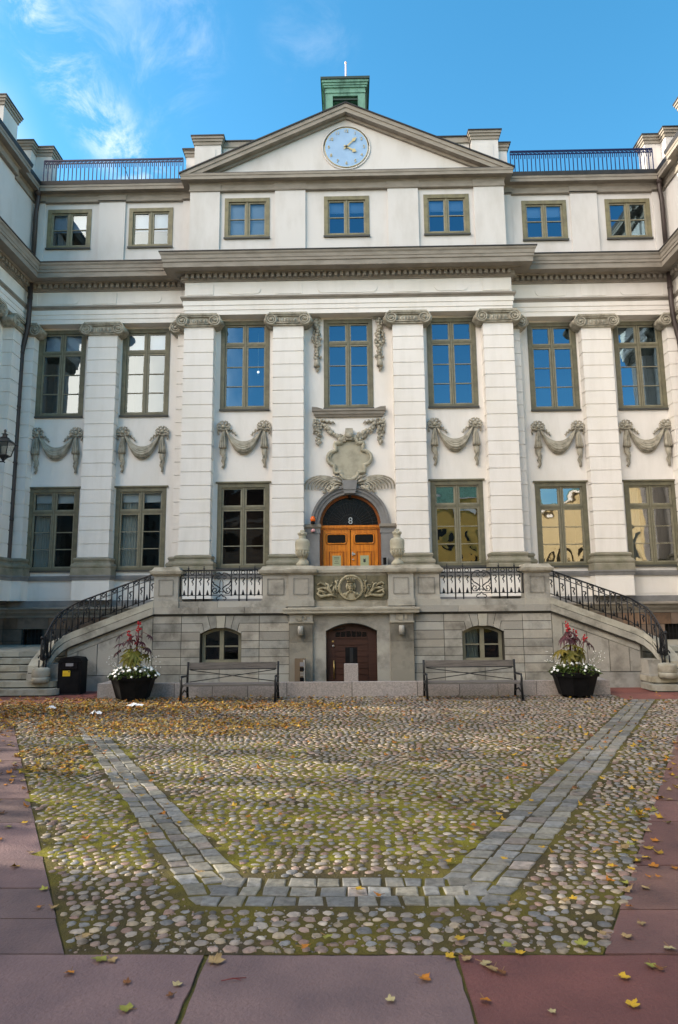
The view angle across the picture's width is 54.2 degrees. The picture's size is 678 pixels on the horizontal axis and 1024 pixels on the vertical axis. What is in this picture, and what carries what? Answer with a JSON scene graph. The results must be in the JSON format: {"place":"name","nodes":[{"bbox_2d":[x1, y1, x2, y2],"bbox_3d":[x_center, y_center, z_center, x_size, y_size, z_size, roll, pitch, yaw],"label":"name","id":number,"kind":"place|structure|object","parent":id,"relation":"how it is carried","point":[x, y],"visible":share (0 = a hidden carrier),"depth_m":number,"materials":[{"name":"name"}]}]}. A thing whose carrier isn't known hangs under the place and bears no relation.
{"place":"outdoors","nodes":[
{"label":"outdoors","id":0,"kind":"place"},
{"bbox_2d":[0,687,677,1023],"bbox_3d":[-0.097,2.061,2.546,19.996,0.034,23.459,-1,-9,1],"label":"red slab paving","id":1,"kind":"structure","parent":0,"point":[38,985],"depth_m":3.02,"materials":[{"name":"stone"}]},
{"bbox_2d":[57,656,87,694],"bbox_3d":[-5.548,3.395,13.793,0.480,0.765,0.438,0,-9,-4],"label":"litter bin","id":2,"kind":"object","parent":1,"relation":"on","point":[72,675],"visible":1,"depth_m":13.61,"materials":[{"name":"black plastic"}]},
{"bbox_2d":[93,951,106,961],"bbox_3d":[-1.149,2.133,3.172,0.077,0.012,0.092,8,-12,-44],"label":"fallen leaf","id":3,"kind":"object","parent":1,"relation":"on","point":[100,958],"visible":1,"depth_m":3.17,"materials":[{"name":"green plant"}]},
{"bbox_2d":[107,955,117,961],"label":"fallen leaf","id":4,"kind":"object","parent":1,"relation":"on","point":[112,959],"visible":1,"depth_m":3.17,"materials":[{"name":"beige plant"}]},
{"bbox_2d":[123,977,130,983],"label":"fallen leaf","id":5,"kind":"object","parent":1,"relation":"on","point":[127,980],"visible":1,"depth_m":2.97,"materials":[{"name":"brown plant"}]},
{"bbox_2d":[119,1002,136,1011],"bbox_3d":[-0.889,2.070,2.777,0.083,0.016,0.072,2,-9,-18],"label":"fallen leaf","id":6,"kind":"object","parent":1,"relation":"on","point":[128,1006],"visible":1,"depth_m":2.78,"materials":[{"name":"green plant"}]},
{"bbox_2d":[172,980,181,986],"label":"fallen leaf","id":7,"kind":"object","parent":1,"relation":"on","point":[177,983],"visible":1,"depth_m":2.95,"materials":[{"name":"beige plant"}]},
{"bbox_2d":[208,952,224,965],"bbox_3d":[-0.591,2.120,3.146,0.093,0.020,0.093,6,-11,-37],"label":"fallen leaf","id":8,"kind":"object","parent":1,"relation":"on","point":[216,958],"visible":1,"depth_m":3.15,"materials":[{"name":"beige plant"}]},
{"bbox_2d":[221,977,245,980],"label":"twig","id":9,"kind":"object","parent":1,"relation":"on","point":[238,978],"visible":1,"depth_m":2.99,"materials":[{"name":"red"}]},
{"bbox_2d":[295,658,305,681],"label":"intercom pillar","id":10,"kind":"structure","parent":1,"relation":"on","point":[300,669],"depth_m":13.84,"materials":[{"name":"beige metal"}]},
{"bbox_2d":[0,563,677,696],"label":"stone terrace","id":11,"kind":"structure","parent":1,"relation":"on","point":[335,611],"depth_m":14.28,"materials":[{"name":"grey stone"}]},
{"bbox_2d":[202,628,240,662],"bbox_3d":[-2.548,2.935,14.666,0.940,0.840,0.580,-1,-9,1],"label":"basement window","id":12,"kind":"structure","parent":11,"relation":"in","point":[218,644],"depth_m":14.89,"materials":[{"name":"glass"}]},
{"bbox_2d":[298,626,302,634],"bbox_3d":[-0.821,2.532,14.135,0.116,0.190,0.157,-1,-9,1],"label":"wall lamp","id":13,"kind":"object","parent":11,"relation":"attached to","point":[300,630],"visible":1,"depth_m":14.07,"materials":[{"name":"grey glass"}]},
{"bbox_2d":[295,530,309,565],"bbox_3d":[-0.807,0.791,14.621,0.337,0.805,0.331,-1,-9,1],"label":"stone urn","id":14,"kind":"object","parent":11,"relation":"on","point":[302,547],"visible":0.99,"depth_m":14.51,"materials":[{"name":"beige stone"}]},
{"bbox_2d":[326,624,377,680],"bbox_3d":[0.274,3.103,14.339,1.120,1.400,0.114,-1,-9,1],"label":"cellar door","id":15,"kind":"structure","parent":11,"relation":"in","point":[364,638],"depth_m":14.36,"materials":[{"name":"brown wood"}]},
{"bbox_2d":[390,529,404,564],"bbox_3d":[1.283,0.767,14.586,0.337,0.805,0.331,-1,-9,1],"label":"stone urn","id":16,"kind":"object","parent":11,"relation":"on","point":[397,548],"visible":0.99,"depth_m":14.47,"materials":[{"name":"beige stone"}]},
{"bbox_2d":[399,625,404,634],"bbox_3d":[1.333,2.507,14.099,0.116,0.190,0.157,-1,-9,1],"label":"wall lamp","id":17,"kind":"object","parent":11,"relation":"attached to","point":[401,630],"visible":1,"depth_m":14.03,"materials":[{"name":"grey"}]},
{"bbox_2d":[462,625,502,659],"bbox_3d":[3.101,2.870,14.572,0.940,0.840,0.580,-1,-9,1],"label":"basement window","id":18,"kind":"structure","parent":11,"relation":"in","point":[479,642],"depth_m":14.47,"materials":[{"name":"glass"}]},
{"bbox_2d":[0,61,677,644],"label":"palace","id":19,"kind":"structure","parent":1,"relation":"on","point":[352,323],"depth_m":18.66,"materials":[{"name":"white paint"}]},
{"bbox_2d":[0,429,17,462],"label":"wall lantern","id":20,"kind":"object","parent":19,"relation":"attached to","point":[5,440],"depth_m":16.02,"materials":[{"name":"black metal"}]},
{"bbox_2d":[26,486,80,572],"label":"window","id":21,"kind":"structure","parent":19,"relation":"in","point":[52,532],"depth_m":18.67,"materials":[{"name":"black glass"}]},
{"bbox_2d":[34,330,86,418],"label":"window","id":22,"kind":"structure","parent":19,"relation":"in","point":[62,354],"depth_m":19.40,"materials":[{"name":"black glass"}]},
{"bbox_2d":[45,209,91,249],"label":"window","id":23,"kind":"structure","parent":19,"relation":"in","point":[69,229],"depth_m":19.95,"materials":[{"name":"green paint"}]},
{"bbox_2d":[113,485,167,571],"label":"window","id":24,"kind":"structure","parent":19,"relation":"in","point":[140,511],"depth_m":18.63,"materials":[{"name":"glass"}]},
{"bbox_2d":[119,329,170,416],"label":"window","id":25,"kind":"structure","parent":19,"relation":"in","point":[146,352],"depth_m":19.36,"materials":[{"name":"white glass"}]},
{"bbox_2d":[127,207,172,248],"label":"window","id":26,"kind":"structure","parent":19,"relation":"in","point":[148,227],"depth_m":19.91,"materials":[{"name":"white glass"}]},
{"bbox_2d":[216,481,270,569],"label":"window","id":27,"kind":"structure","parent":19,"relation":"in","point":[242,506],"depth_m":18.19,"materials":[{"name":"black glass"}]},
{"bbox_2d":[219,321,269,411],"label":"window","id":28,"kind":"structure","parent":19,"relation":"in","point":[245,345],"depth_m":18.91,"materials":[{"name":"blue glass"}]},
{"bbox_2d":[223,197,269,239],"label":"window","id":29,"kind":"structure","parent":19,"relation":"in","point":[245,218],"depth_m":19.47,"materials":[{"name":"blue glass"}]},
{"bbox_2d":[310,516,314,523],"bbox_3d":[-0.702,0.212,17.800,0.140,0.210,0.136,-1,-9,1],"label":"beacon lamp","id":30,"kind":"object","parent":19,"relation":"attached to","point":[312,519],"visible":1,"depth_m":17.75,"materials":[{"name":"orange plastic"}]},
{"bbox_2d":[324,196,369,237],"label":"window","id":31,"kind":"structure","parent":19,"relation":"in","point":[344,216],"depth_m":19.43,"materials":[{"name":"blue glass"}]},
{"bbox_2d":[323,319,373,408],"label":"window","id":32,"kind":"structure","parent":19,"relation":"in","point":[348,343],"depth_m":19.23,"materials":[{"name":"blue glass"}]},
{"bbox_2d":[320,495,380,565],"bbox_3d":[0.311,1.039,18.009,1.660,3.068,0.186,-1,-9,1],"label":"entrance door","id":33,"kind":"structure","parent":19,"relation":"in","point":[344,514],"depth_m":18.10,"materials":[{"name":"orange wood"}]},
{"bbox_2d":[423,194,470,235],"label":"window","id":34,"kind":"structure","parent":19,"relation":"in","point":[444,214],"depth_m":19.38,"materials":[{"name":"blue glass"}]},
{"bbox_2d":[426,317,479,408],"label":"window","id":35,"kind":"structure","parent":19,"relation":"in","point":[451,342],"depth_m":18.80,"materials":[{"name":"blue glass"}]},
{"bbox_2d":[428,478,485,566],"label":"window","id":36,"kind":"structure","parent":19,"relation":"in","point":[457,506],"depth_m":18.10,"materials":[{"name":"glass"}]},
{"bbox_2d":[521,200,568,241],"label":"window","id":37,"kind":"structure","parent":19,"relation":"in","point":[542,220],"depth_m":19.71,"materials":[{"name":"blue glass"}]},
{"bbox_2d":[527,322,581,411],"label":"window","id":38,"kind":"structure","parent":19,"relation":"in","point":[552,350],"depth_m":19.17,"materials":[{"name":"blue glass"}]},
{"bbox_2d":[533,480,590,566],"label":"window","id":39,"kind":"structure","parent":19,"relation":"in","point":[563,538],"depth_m":18.46,"materials":[{"name":"glass"}]},
{"bbox_2d":[604,198,653,239],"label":"window","id":40,"kind":"structure","parent":19,"relation":"in","point":[626,219],"depth_m":19.67,"materials":[{"name":"green paint"}]},
{"bbox_2d":[613,321,668,410],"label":"window","id":41,"kind":"structure","parent":19,"relation":"in","point":[638,346],"depth_m":19.11,"materials":[{"name":"blue glass"}]},
{"bbox_2d":[622,479,677,566],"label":"window","id":42,"kind":"structure","parent":19,"relation":"in","point":[651,511],"depth_m":18.40,"materials":[{"name":"glass"}]},
{"bbox_2d":[344,663,357,680],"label":"granite block","id":43,"kind":"structure","parent":1,"relation":"on","point":[350,671],"depth_m":13.21,"materials":[{"name":"grey stone"}]},
{"bbox_2d":[345,647,357,662],"bbox_3d":[0.264,3.246,13.637,0.400,0.910,0.160,-1,-9,1],"label":"sign stand","id":44,"kind":"object","parent":43,"relation":"on","point":[351,655],"visible":0.45,"depth_m":13.66,"materials":[{"name":"black plastic"}]},
{"bbox_2d":[97,677,610,697],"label":"granite wall","id":45,"kind":"structure","parent":1,"relation":"on","point":[385,688],"depth_m":12.99,"materials":[{"name":"grey stone"}]},
{"bbox_2d":[385,994,394,1001],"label":"fallen leaf","id":46,"kind":"object","parent":1,"relation":"on","point":[389,998],"visible":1,"depth_m":2.82,"materials":[{"name":"beige plant"}]},
{"bbox_2d":[414,972,430,980],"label":"fallen leaf","id":47,"kind":"object","parent":1,"relation":"on","point":[425,976],"visible":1,"depth_m":2.99,"materials":[{"name":"orange plant"}]},
{"bbox_2d":[445,952,454,958],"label":"fallen leaf","id":48,"kind":"object","parent":1,"relation":"on","point":[450,955],"visible":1,"depth_m":3.17,"materials":[{"name":"yellow plant"}]},
{"bbox_2d":[459,953,471,960],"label":"fallen leaf","id":49,"kind":"object","parent":1,"relation":"on","point":[466,957],"visible":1,"depth_m":3.15,"materials":[{"name":"beige plant"}]},
{"bbox_2d":[476,959,491,964],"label":"fallen leaf","id":50,"kind":"object","parent":1,"relation":"on","point":[484,962],"visible":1,"depth_m":3.11,"materials":[{"name":"beige plant"}]},
{"bbox_2d":[480,993,490,1000],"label":"fallen leaf","id":51,"kind":"object","parent":1,"relation":"on","point":[486,998],"visible":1,"depth_m":2.82,"materials":[{"name":"orange plant"}]},
{"bbox_2d":[486,962,497,971],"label":"fallen leaf","id":52,"kind":"object","parent":1,"relation":"on","point":[494,968],"visible":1,"depth_m":3.06,"materials":[{"name":"beige plant"}]},
{"bbox_2d":[614,971,630,978],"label":"fallen leaf","id":53,"kind":"object","parent":1,"relation":"on","point":[622,975],"visible":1,"depth_m":2.98,"materials":[{"name":"yellow plant"}]},
{"bbox_2d":[621,932,630,937],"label":"fallen leaf","id":54,"kind":"object","parent":1,"relation":"on","point":[626,935],"visible":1,"depth_m":3.35,"materials":[{"name":"beige plant"}]},
{"bbox_2d":[625,998,639,1006],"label":"fallen leaf","id":55,"kind":"object","parent":1,"relation":"on","point":[632,1003],"visible":1,"depth_m":2.77,"materials":[{"name":"yellow plant"}]},
{"bbox_2d":[646,958,656,967],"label":"fallen leaf","id":56,"kind":"object","parent":1,"relation":"on","point":[650,964],"visible":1,"depth_m":3.08,"materials":[{"name":"plant"}]},
{"bbox_2d":[654,964,666,969],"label":"fallen leaf","id":57,"kind":"object","parent":1,"relation":"on","point":[659,967],"visible":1,"depth_m":3.04,"materials":[{"name":"brown plant"}]},
{"bbox_2d":[0,0,677,180],"label":"sky","id":58,"kind":"structure","parent":0,"point":[87,79],"materials":[{"name":"blue"}]},
{"bbox_2d":[9,694,677,954],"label":"cobblestone paving","id":59,"kind":"structure","parent":0,"point":[117,909],"depth_m":5.12,"materials":[{"name":"stone"}]},
{"bbox_2d":[81,933,93,937],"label":"fallen leaf","id":60,"kind":"object","parent":59,"relation":"on","point":[84,935],"visible":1,"depth_m":3.37,"materials":[{"name":"beige plant"}]},
{"bbox_2d":[109,673,157,701],"bbox_3d":[-3.941,3.363,12.696,0.841,0.475,0.841,-1,-9,1],"label":"planter","id":61,"kind":"object","parent":59,"relation":"on","point":[132,688],"visible":0.81,"depth_m":12.41,"materials":[{"name":"black plastic"}]},
{"bbox_2d":[113,621,152,676],"bbox_3d":[-3.979,2.643,12.751,0.780,1.078,0.428,-1,-9,1],"label":"castor plant","id":62,"kind":"object","parent":61,"relation":"in","point":[130,658],"visible":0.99,"depth_m":12.71,"materials":[{"name":"green plant"}]},
{"bbox_2d":[106,656,160,679],"bbox_3d":[-3.951,2.973,12.762,1.026,0.434,0.981,5,-10,-34],"label":"bedding plant","id":63,"kind":"object","parent":61,"relation":"in","point":[115,673],"visible":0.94,"depth_m":12.60,"materials":[{"name":"white plant"}]},
{"bbox_2d":[179,661,279,703],"bbox_3d":[-2.045,3.205,12.503,1.800,0.708,0.710,0,-9,0],"label":"park bench","id":64,"kind":"object","parent":59,"relation":"on","point":[225,665],"visible":0.98,"depth_m":12.77,"materials":[{"name":"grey wood"}]},
{"bbox_2d":[15,735,568,868],"bbox_3d":[-0.576,2.661,6.615,6.542,0.002,4.689,-1,-9,1],"label":"moss","id":65,"kind":"object","parent":59,"relation":"on","point":[466,844],"visible":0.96,"depth_m":5.54,"materials":[{"name":"green plant"}]},
{"bbox_2d":[296,944,310,948],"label":"fallen leaf","id":66,"kind":"object","parent":59,"relation":"on","point":[303,946],"visible":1,"depth_m":3.23,"materials":[{"name":"orange plant"}]},
{"bbox_2d":[0,692,677,891],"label":"leaf litter","id":67,"kind":"object","parent":59,"relation":"on","point":[105,706],"visible":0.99,"depth_m":9.65,"materials":[{"name":"plant"}]},
{"bbox_2d":[127,703,143,705],"bbox_3d":[-3.559,3.357,11.570,0.300,0.067,0.171,-1,-9,1],"label":"paper scrap","id":68,"kind":"object","parent":67,"relation":"on","point":[132,704],"visible":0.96,"depth_m":11.53,"materials":[{"name":"white paper"}]},
{"bbox_2d":[60,699,654,906],"bbox_3d":[0.240,2.858,7.992,10.930,0.015,8.607,-1,-9,1],"label":"granite sett band","id":69,"kind":"object","parent":59,"relation":"in","point":[333,893],"visible":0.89,"depth_m":4.57,"materials":[{"name":"grey stone"}]},
{"bbox_2d":[452,935,464,940],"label":"fallen leaf","id":70,"kind":"object","parent":59,"relation":"on","point":[458,937],"visible":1,"depth_m":3.30,"materials":[{"name":"yellow plant"}]},
{"bbox_2d":[422,659,524,701],"bbox_3d":[2.504,3.165,12.506,1.800,0.708,0.710,-1,-9,2],"label":"park bench","id":71,"kind":"object","parent":59,"relation":"on","point":[431,664],"visible":0.99,"depth_m":12.76,"materials":[{"name":"grey wood"}]},
{"bbox_2d":[501,941,516,946],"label":"fallen leaf","id":72,"kind":"object","parent":59,"relation":"on","point":[506,944],"visible":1,"depth_m":3.23,"materials":[{"name":"green plant"}]},
{"bbox_2d":[515,949,524,954],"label":"fallen leaf","id":73,"kind":"object","parent":59,"relation":"on","point":[519,951],"visible":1,"depth_m":3.20,"materials":[{"name":"yellow plant"}]},
{"bbox_2d":[556,897,569,901],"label":"fallen leaf","id":74,"kind":"object","parent":59,"relation":"on","point":[565,899],"visible":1,"depth_m":3.73,"materials":[{"name":"beige plant"}]},
{"bbox_2d":[550,670,599,697],"bbox_3d":[4.498,3.277,12.625,0.841,0.475,0.841,-1,-9,1],"label":"planter","id":75,"kind":"object","parent":59,"relation":"on","point":[575,684],"visible":0.89,"depth_m":12.34,"materials":[{"name":"black plastic"}]},
{"bbox_2d":[551,621,594,672],"bbox_3d":[4.467,2.587,12.656,0.869,1.016,0.473,-1,-9,1],"label":"castor plant","id":76,"kind":"object","parent":75,"relation":"in","point":[569,655],"visible":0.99,"depth_m":12.63,"materials":[{"name":"green plant"}]},
{"bbox_2d":[545,651,604,675],"bbox_3d":[4.481,2.877,12.679,0.996,0.446,1.014,6,-10,-35],"label":"bedding plant","id":77,"kind":"object","parent":75,"relation":"in","point":[556,667],"visible":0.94,"depth_m":12.51,"materials":[{"name":"white plant"}]},
{"bbox_2d":[574,937,587,946],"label":"fallen leaf","id":78,"kind":"object","parent":59,"relation":"on","point":[580,941],"visible":1,"depth_m":3.25,"materials":[{"name":"plant"}]},
{"bbox_2d":[597,930,611,934],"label":"fallen leaf","id":79,"kind":"object","parent":59,"relation":"on","point":[602,932],"visible":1,"depth_m":3.34,"materials":[{"name":"beige plant"}]}
]}

